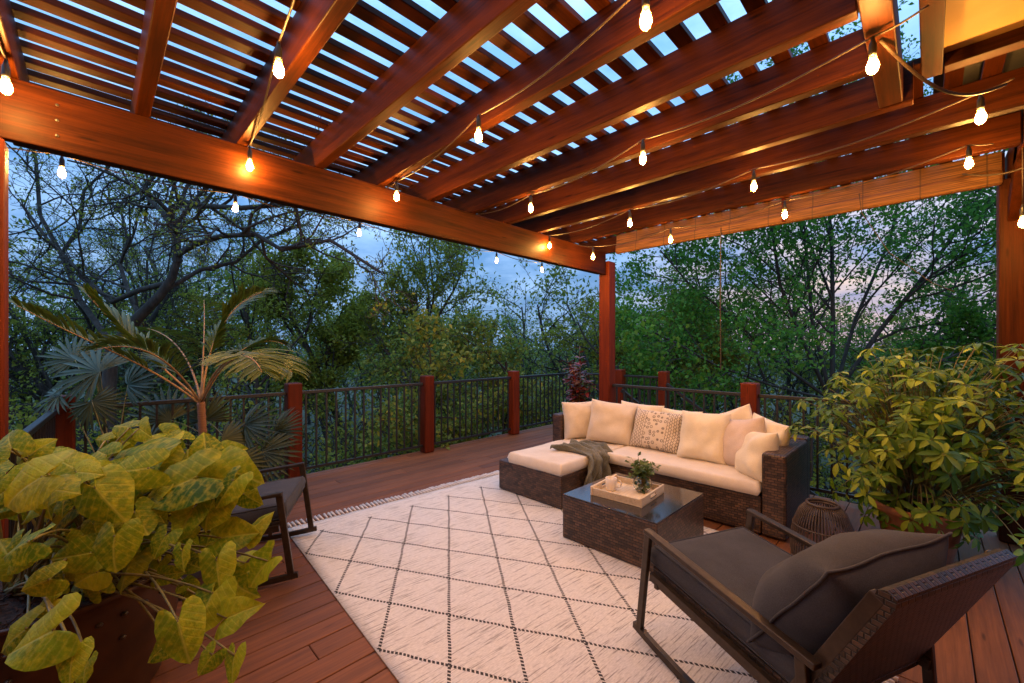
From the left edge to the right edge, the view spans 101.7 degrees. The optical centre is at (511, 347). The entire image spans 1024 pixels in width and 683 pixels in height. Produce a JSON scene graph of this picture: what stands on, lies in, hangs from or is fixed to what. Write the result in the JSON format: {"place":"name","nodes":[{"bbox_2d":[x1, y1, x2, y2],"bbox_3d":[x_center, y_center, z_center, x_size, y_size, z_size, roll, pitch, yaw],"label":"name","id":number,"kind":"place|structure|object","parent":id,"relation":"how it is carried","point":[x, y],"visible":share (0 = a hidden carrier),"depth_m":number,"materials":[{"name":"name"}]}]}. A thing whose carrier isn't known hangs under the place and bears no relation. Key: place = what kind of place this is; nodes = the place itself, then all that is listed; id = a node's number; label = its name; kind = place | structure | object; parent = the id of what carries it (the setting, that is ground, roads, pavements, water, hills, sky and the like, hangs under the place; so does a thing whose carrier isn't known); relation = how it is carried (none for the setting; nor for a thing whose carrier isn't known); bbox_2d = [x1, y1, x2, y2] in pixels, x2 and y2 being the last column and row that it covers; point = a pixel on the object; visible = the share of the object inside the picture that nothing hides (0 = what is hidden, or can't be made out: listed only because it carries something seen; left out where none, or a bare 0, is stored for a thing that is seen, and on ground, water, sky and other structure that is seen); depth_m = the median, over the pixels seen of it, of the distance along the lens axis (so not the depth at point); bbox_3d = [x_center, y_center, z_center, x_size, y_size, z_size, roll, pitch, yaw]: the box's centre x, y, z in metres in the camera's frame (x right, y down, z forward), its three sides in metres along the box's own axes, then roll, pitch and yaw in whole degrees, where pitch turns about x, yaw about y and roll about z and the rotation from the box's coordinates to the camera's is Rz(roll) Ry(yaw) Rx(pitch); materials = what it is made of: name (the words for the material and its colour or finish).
{"place":"outdoors","nodes":[
{"label":"outdoors","id":0,"kind":"place"},
{"bbox_2d":[9,350,995,529],"bbox_3d":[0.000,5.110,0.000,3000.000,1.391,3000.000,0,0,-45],"label":"ground","id":1,"kind":"structure","parent":0,"point":[369,409],"depth_m":37.25,"materials":[{"name":"green plant"}]},
{"bbox_2d":[9,235,94,446],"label":"tree","id":2,"kind":"object","parent":1,"relation":"on","point":[38,383],"visible":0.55,"depth_m":12.76,"materials":[{"name":"green plant"}]},
{"bbox_2d":[9,239,237,426],"bbox_3d":[-15.932,-0.047,17.503,8.322,10.529,9.354,0,0,-45],"label":"tree","id":3,"kind":"object","parent":1,"relation":"on","point":[36,340],"visible":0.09,"depth_m":16.54,"materials":[{"name":"green plant"}]},
{"bbox_2d":[10,212,253,424],"bbox_3d":[-14.665,-0.486,16.167,7.371,11.363,6.207,0,0,-45],"label":"tree","id":4,"kind":"object","parent":1,"relation":"on","point":[126,265],"visible":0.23,"depth_m":15.46,"materials":[{"name":"green plant"}]},
{"bbox_2d":[76,355,197,454],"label":"tree","id":5,"kind":"object","parent":1,"relation":"on","point":[120,372],"visible":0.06,"depth_m":9.77,"materials":[{"name":"green plant"}]},
{"bbox_2d":[9,189,281,434],"bbox_3d":[-11.448,-0.633,14.334,7.591,11.347,5.735,0,0,-45],"label":"tree","id":6,"kind":"object","parent":1,"relation":"on","point":[154,314],"visible":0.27,"depth_m":13.55,"materials":[{"name":"green plant"}]},
{"bbox_2d":[5,82,420,458],"bbox_3d":[-7.041,-0.633,7.900,12.324,10.941,4.936,0,0,14],"label":"tree","id":7,"kind":"object","parent":1,"relation":"on","point":[174,227],"visible":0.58,"depth_m":7.60,"materials":[{"name":"brown plant"}]},
{"bbox_2d":[181,207,334,450],"bbox_3d":[-7.034,0.384,11.792,3.446,9.220,4.158,0,0,-45],"label":"tree","id":8,"kind":"object","parent":1,"relation":"on","point":[248,330],"visible":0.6,"depth_m":11.26,"materials":[{"name":"green plant"}]},
{"bbox_2d":[230,231,387,456],"bbox_3d":[-6.408,0.668,13.569,4.705,8.699,4.364,0,0,-45],"label":"tree","id":9,"kind":"object","parent":1,"relation":"on","point":[331,283],"visible":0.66,"depth_m":13.12,"materials":[{"name":"green plant"}]},
{"bbox_2d":[313,303,506,470],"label":"tree","id":10,"kind":"object","parent":1,"relation":"on","point":[420,329],"visible":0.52,"depth_m":7.49,"materials":[{"name":"green plant"}]},
{"bbox_2d":[323,201,500,399],"bbox_3d":[-2.865,-0.001,13.637,5.054,9.766,5.234,0,0,-3],"label":"tree","id":11,"kind":"object","parent":1,"relation":"on","point":[422,273],"visible":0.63,"depth_m":12.38,"materials":[{"name":"green plant"}]},
{"bbox_2d":[9,191,995,476],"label":"woodland","id":12,"kind":"object","parent":1,"relation":"on","point":[549,355],"visible":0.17,"depth_m":17.18,"materials":[{"name":"green plant"}]},
{"bbox_2d":[9,330,995,531],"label":"undergrowth","id":13,"kind":"object","parent":1,"relation":"on","point":[838,482],"visible":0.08,"depth_m":9.59,"materials":[{"name":"green plant"}]},
{"bbox_2d":[430,304,595,440],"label":"tree","id":14,"kind":"object","parent":1,"relation":"on","point":[490,354],"visible":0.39,"depth_m":9.74,"materials":[{"name":"green plant"}]},
{"bbox_2d":[532,287,770,416],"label":"tree","id":15,"kind":"object","parent":1,"relation":"on","point":[565,342],"visible":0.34,"depth_m":12.46,"materials":[{"name":"green plant"}]},
{"bbox_2d":[625,262,724,409],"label":"tree","id":16,"kind":"object","parent":1,"relation":"on","point":[678,290],"visible":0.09,"depth_m":14.26,"materials":[{"name":"green plant"}]},
{"bbox_2d":[592,0,1008,498],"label":"tree","id":17,"kind":"object","parent":1,"relation":"on","point":[630,327],"visible":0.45,"depth_m":9.99,"materials":[{"name":"green plant"}]},
{"bbox_2d":[5,0,1006,349],"label":"sky","id":18,"kind":"structure","parent":0,"point":[367,244],"materials":[{"name":"blue"}]},
{"bbox_2d":[919,0,1023,132],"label":"house","id":19,"kind":"structure","parent":0,"point":[970,36],"depth_m":1.98,"materials":[{"name":"paint"}]},
{"bbox_2d":[957,538,1019,682],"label":"deck subframe","id":20,"kind":"object","parent":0,"point":[969,634],"depth_m":2.27,"materials":[{"name":"black wood"}]},
{"bbox_2d":[149,424,1023,682],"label":"deck","id":21,"kind":"structure","parent":20,"relation":"on","point":[302,628],"depth_m":2.43,"materials":[{"name":"brown wood"}]},
{"bbox_2d":[31,332,162,458],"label":"potted palm","id":22,"kind":"object","parent":21,"relation":"on","point":[100,401],"visible":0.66,"depth_m":3.47,"materials":[{"name":"green plant"}]},
{"bbox_2d":[0,416,282,682],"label":"potted plant","id":23,"kind":"object","parent":21,"relation":"on","point":[97,589],"visible":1,"depth_m":1.59,"materials":[{"name":"green plant"}]},
{"bbox_2d":[9,282,311,435],"bbox_3d":[-2.698,0.499,3.392,2.512,2.096,1.858,0,0,0],"label":"potted palm","id":24,"kind":"object","parent":21,"relation":"on","point":[271,362],"visible":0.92,"depth_m":3.14,"materials":[{"name":"green plant"}]},
{"bbox_2d":[109,458,316,598],"bbox_3d":[-2.104,1.123,2.920,1.243,0.835,0.772,0,0,-16],"label":"rocking chair","id":25,"kind":"object","parent":21,"relation":"on","point":[280,498],"visible":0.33,"depth_m":2.77,"materials":[{"name":"brown metal"}]},
{"bbox_2d":[124,381,304,481],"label":"potted palm","id":26,"kind":"object","parent":21,"relation":"on","point":[282,434],"visible":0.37,"depth_m":4.09,"materials":[{"name":"green plant"}]},
{"bbox_2d":[48,367,578,478],"bbox_3d":[-1.283,0.979,6.198,7.510,1.137,0.160,0,0,-45],"label":"railing","id":27,"kind":"object","parent":21,"relation":"on","point":[65,427],"visible":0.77,"depth_m":5.76,"materials":[{"name":"black metal"}]},
{"bbox_2d":[9,409,57,540],"bbox_3d":[-3.235,0.985,2.832,0.045,0.950,1.822,0,0,-42],"label":"railing","id":28,"kind":"object","parent":27,"relation":"attached to","point":[42,426],"visible":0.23,"depth_m":2.87,"materials":[{"name":"black metal"}]},
{"bbox_2d":[0,0,1023,545],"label":"pergola","id":29,"kind":"object","parent":21,"relation":"on","point":[690,160],"visible":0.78,"depth_m":2.52,"materials":[{"name":"brown wood"}]},
{"bbox_2d":[0,45,10,91],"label":"string light","id":30,"kind":"object","parent":29,"relation":"hanging from","point":[5,70],"visible":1,"depth_m":1.91,"materials":[{"name":"white glass"}]},
{"bbox_2d":[247,0,294,169],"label":"string light","id":31,"kind":"object","parent":29,"relation":"hanging from","point":[278,53],"visible":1,"depth_m":1.82,"materials":[{"name":"white"}]},
{"bbox_2d":[8,147,567,270],"bbox_3d":[-1.202,-1.244,4.737,6.000,0.166,0.045,0,0,-45],"label":"string light","id":32,"kind":"object","parent":29,"relation":"hanging from","point":[61,161],"visible":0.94,"depth_m":3.56,"materials":[{"name":"white"}]},
{"bbox_2d":[386,0,649,199],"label":"string light","id":33,"kind":"object","parent":29,"relation":"hanging from","point":[645,5],"visible":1,"depth_m":1.99,"materials":[{"name":"white"}]},
{"bbox_2d":[476,4,928,214],"bbox_3d":[0.662,-1.255,2.925,0.096,0.173,3.237,0,0,-38],"label":"string light","id":34,"kind":"object","parent":29,"relation":"hanging from","point":[872,50],"visible":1,"depth_m":2.06,"materials":[{"name":"brown"}]},
{"bbox_2d":[547,77,1014,247],"bbox_3d":[1.472,-1.251,3.525,0.072,0.182,3.561,0,0,-36],"label":"string light","id":35,"kind":"object","parent":29,"relation":"hanging from","point":[981,102],"visible":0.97,"depth_m":2.71,"materials":[{"name":"white"}]},
{"bbox_2d":[573,143,993,258],"bbox_3d":[1.999,-1.224,4.054,0.136,0.296,3.515,0,0,-42],"label":"string light","id":36,"kind":"object","parent":29,"relation":"hanging from","point":[969,152],"visible":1,"depth_m":3.46,"materials":[{"name":"white"}]},
{"bbox_2d":[615,151,1002,369],"bbox_3d":[2.642,-0.656,4.509,0.118,1.813,3.471,0,0,-45],"label":"bamboo blind","id":37,"kind":"object","parent":29,"relation":"hanging from","point":[932,181],"visible":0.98,"depth_m":4.03,"materials":[{"name":"brown wood"}]},
{"bbox_2d":[879,39,1007,95],"bbox_3d":[2.029,-1.267,1.944,0.891,0.157,0.015,0,0,-17],"label":"power cord","id":38,"kind":"object","parent":29,"relation":"hanging from","point":[889,49],"visible":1,"depth_m":1.90,"materials":[{"name":"black rubber"}]},
{"bbox_2d":[962,167,1021,175],"bbox_3d":[3.521,-1.282,2.956,0.014,0.086,0.473,0,0,-25],"label":"power cord","id":39,"kind":"object","parent":29,"relation":"hanging from","point":[1018,169],"visible":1,"depth_m":3.02,"materials":[{"name":"black rubber"}]},
{"bbox_2d":[1019,147,1023,225],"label":"string light","id":40,"kind":"object","parent":29,"relation":"hanging from","point":[1021,214],"visible":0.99,"depth_m":2.80,"materials":[{"name":"white glass"}]},
{"bbox_2d":[560,346,597,402],"bbox_3d":[1.105,0.755,6.771,0.549,1.584,0.756,0,0,-6],"label":"potted plant","id":41,"kind":"object","parent":21,"relation":"on","point":[577,394],"visible":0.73,"depth_m":6.70,"materials":[{"name":"red plant"}]},
{"bbox_2d":[287,470,897,682],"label":"rug","id":42,"kind":"object","parent":21,"relation":"on","point":[483,578],"visible":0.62,"depth_m":2.59,"materials":[{"name":"beige fabric"}]},
{"bbox_2d":[563,473,703,571],"bbox_3d":[0.990,1.363,3.401,0.830,0.351,0.810,0,0,-45],"label":"coffee table","id":43,"kind":"object","parent":42,"relation":"on","point":[612,528],"visible":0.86,"depth_m":3.14,"materials":[{"name":"brown wicker"}]},
{"bbox_2d":[590,474,663,507],"bbox_3d":[0.941,1.152,3.394,0.441,0.068,0.436,0,0,41],"label":"serving tray","id":44,"kind":"object","parent":43,"relation":"on","point":[626,492],"visible":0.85,"depth_m":3.34,"materials":[{"name":"brown wood"}]},
{"bbox_2d":[605,476,621,490],"bbox_3d":[0.833,1.123,3.446,0.105,0.100,0.119,0,0,-45],"label":"mug","id":45,"kind":"object","parent":44,"relation":"on","point":[611,483],"visible":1,"depth_m":3.42,"materials":[{"name":"beige ceramic"}]},
{"bbox_2d":[633,475,651,492],"bbox_3d":[1.068,1.107,3.415,0.156,0.130,0.156,0,0,-45],"label":"vase","id":46,"kind":"object","parent":44,"relation":"on","point":[642,484],"visible":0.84,"depth_m":3.36,"materials":[{"name":"clear glass"}]},
{"bbox_2d":[625,452,660,493],"bbox_3d":[1.067,1.010,3.437,0.304,0.327,0.274,0,0,25],"label":"cut greenery","id":47,"kind":"object","parent":46,"relation":"in","point":[645,468],"visible":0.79,"depth_m":3.39,"materials":[{"name":"green plant"}]},
{"bbox_2d":[633,508,1015,682],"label":"rocking chair","id":48,"kind":"object","parent":42,"relation":"on","point":[707,583],"visible":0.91,"depth_m":1.57,"materials":[{"name":"brown metal"}]},
{"bbox_2d":[746,529,952,656],"bbox_3d":[1.303,0.923,1.610,0.748,0.510,0.350,0,34,-21],"label":"back cushion","id":49,"kind":"object","parent":48,"relation":"on","point":[809,598],"visible":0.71,"depth_m":1.47,"materials":[{"name":"fabric"}]},
{"bbox_2d":[578,369,669,408],"bbox_3d":[2.065,0.979,8.047,0.160,1.137,1.960,0,0,-45],"label":"railing","id":50,"kind":"object","parent":21,"relation":"on","point":[662,377],"visible":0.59,"depth_m":7.75,"materials":[{"name":"black metal"}]},
{"bbox_2d":[499,412,809,539],"bbox_3d":[1.345,1.179,4.273,1.715,0.717,2.540,0,0,-45],"label":"sectional sofa","id":51,"kind":"object","parent":21,"relation":"on","point":[546,474],"visible":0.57,"depth_m":3.88,"materials":[{"name":"brown wicker"}]},
{"bbox_2d":[561,401,591,439],"bbox_3d":[0.856,0.895,5.182,0.458,0.468,0.242,-2,-12,-7],"label":"throw pillow","id":52,"kind":"object","parent":51,"relation":"on","point":[577,415],"visible":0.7,"depth_m":5.09,"materials":[{"name":"fabric"}]},
{"bbox_2d":[550,438,612,484],"bbox_3d":[0.762,1.266,4.466,0.560,0.482,0.546,0,0,-45],"label":"throw blanket","id":53,"kind":"object","parent":51,"relation":"on","point":[598,463],"visible":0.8,"depth_m":4.36,"materials":[{"name":"grey fabric"}]},
{"bbox_2d":[586,399,637,445],"bbox_3d":[1.181,0.885,4.944,0.546,0.507,0.294,6,-17,22],"label":"throw pillow","id":54,"kind":"object","parent":51,"relation":"on","point":[609,422],"visible":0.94,"depth_m":4.84,"materials":[{"name":"fabric"}]},
{"bbox_2d":[621,400,663,412],"bbox_3d":[1.509,0.883,4.930,0.526,0.468,0.210,4,-10,38],"label":"throw pillow","id":55,"kind":"object","parent":51,"relation":"on","point":[651,408],"visible":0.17,"depth_m":4.87,"materials":[{"name":"beige fabric"}]},
{"bbox_2d":[629,408,681,453],"bbox_3d":[1.618,0.918,4.617,0.585,0.448,0.246,3,-21,42],"label":"throw pillow","id":56,"kind":"object","parent":51,"relation":"on","point":[655,430],"visible":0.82,"depth_m":4.52,"materials":[{"name":"fabric"}]},
{"bbox_2d":[662,408,702,413],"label":"throw pillow","id":57,"kind":"object","parent":51,"relation":"on","point":[666,410],"visible":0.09,"depth_m":4.67,"materials":[{"name":"beige fabric"}]},
{"bbox_2d":[677,410,730,464],"bbox_3d":[1.935,0.897,4.211,0.272,0.507,0.487,24,-18,-39],"label":"throw pillow","id":58,"kind":"object","parent":51,"relation":"on","point":[701,436],"visible":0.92,"depth_m":4.11,"materials":[{"name":"beige fabric"}]},
{"bbox_2d":[720,404,751,419],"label":"throw pillow","id":59,"kind":"object","parent":51,"relation":"on","point":[743,412],"visible":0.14,"depth_m":4.13,"materials":[{"name":"beige fabric"}]},
{"bbox_2d":[723,417,765,466],"bbox_3d":[2.174,0.904,3.945,0.273,0.487,0.468,16,-16,-16],"label":"throw pillow","id":60,"kind":"object","parent":51,"relation":"on","point":[736,432],"visible":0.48,"depth_m":3.89,"materials":[{"name":"fabric"}]},
{"bbox_2d":[735,432,779,481],"bbox_3d":[2.168,0.950,3.687,0.264,0.438,0.448,18,-7,7],"label":"throw pillow","id":61,"kind":"object","parent":51,"relation":"on","point":[749,452],"visible":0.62,"depth_m":3.55,"materials":[{"name":"beige fabric"}]},
{"bbox_2d":[752,413,790,445],"bbox_3d":[2.372,0.886,3.897,0.244,0.458,0.487,12,5,-5],"label":"throw pillow","id":62,"kind":"object","parent":51,"relation":"on","point":[778,428],"visible":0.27,"depth_m":3.71,"materials":[{"name":"beige fabric"}]},
{"bbox_2d":[612,382,980,520],"bbox_3d":[2.673,0.969,4.695,0.165,1.157,3.500,0,0,-45],"label":"railing","id":63,"kind":"object","parent":21,"relation":"on","point":[750,394],"visible":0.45,"depth_m":4.60,"materials":[{"name":"black metal"}]},
{"bbox_2d":[789,498,854,554],"bbox_3d":[2.269,1.339,3.048,0.404,0.419,0.403,0,0,-45],"label":"lantern","id":64,"kind":"object","parent":21,"relation":"on","point":[806,506],"visible":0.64,"depth_m":3.02,"materials":[{"name":"wicker"}]},
{"bbox_2d":[785,342,1023,566],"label":"potted plant","id":65,"kind":"object","parent":21,"relation":"on","point":[943,446],"visible":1,"depth_m":2.91,"materials":[{"name":"green plant"}]}
]}

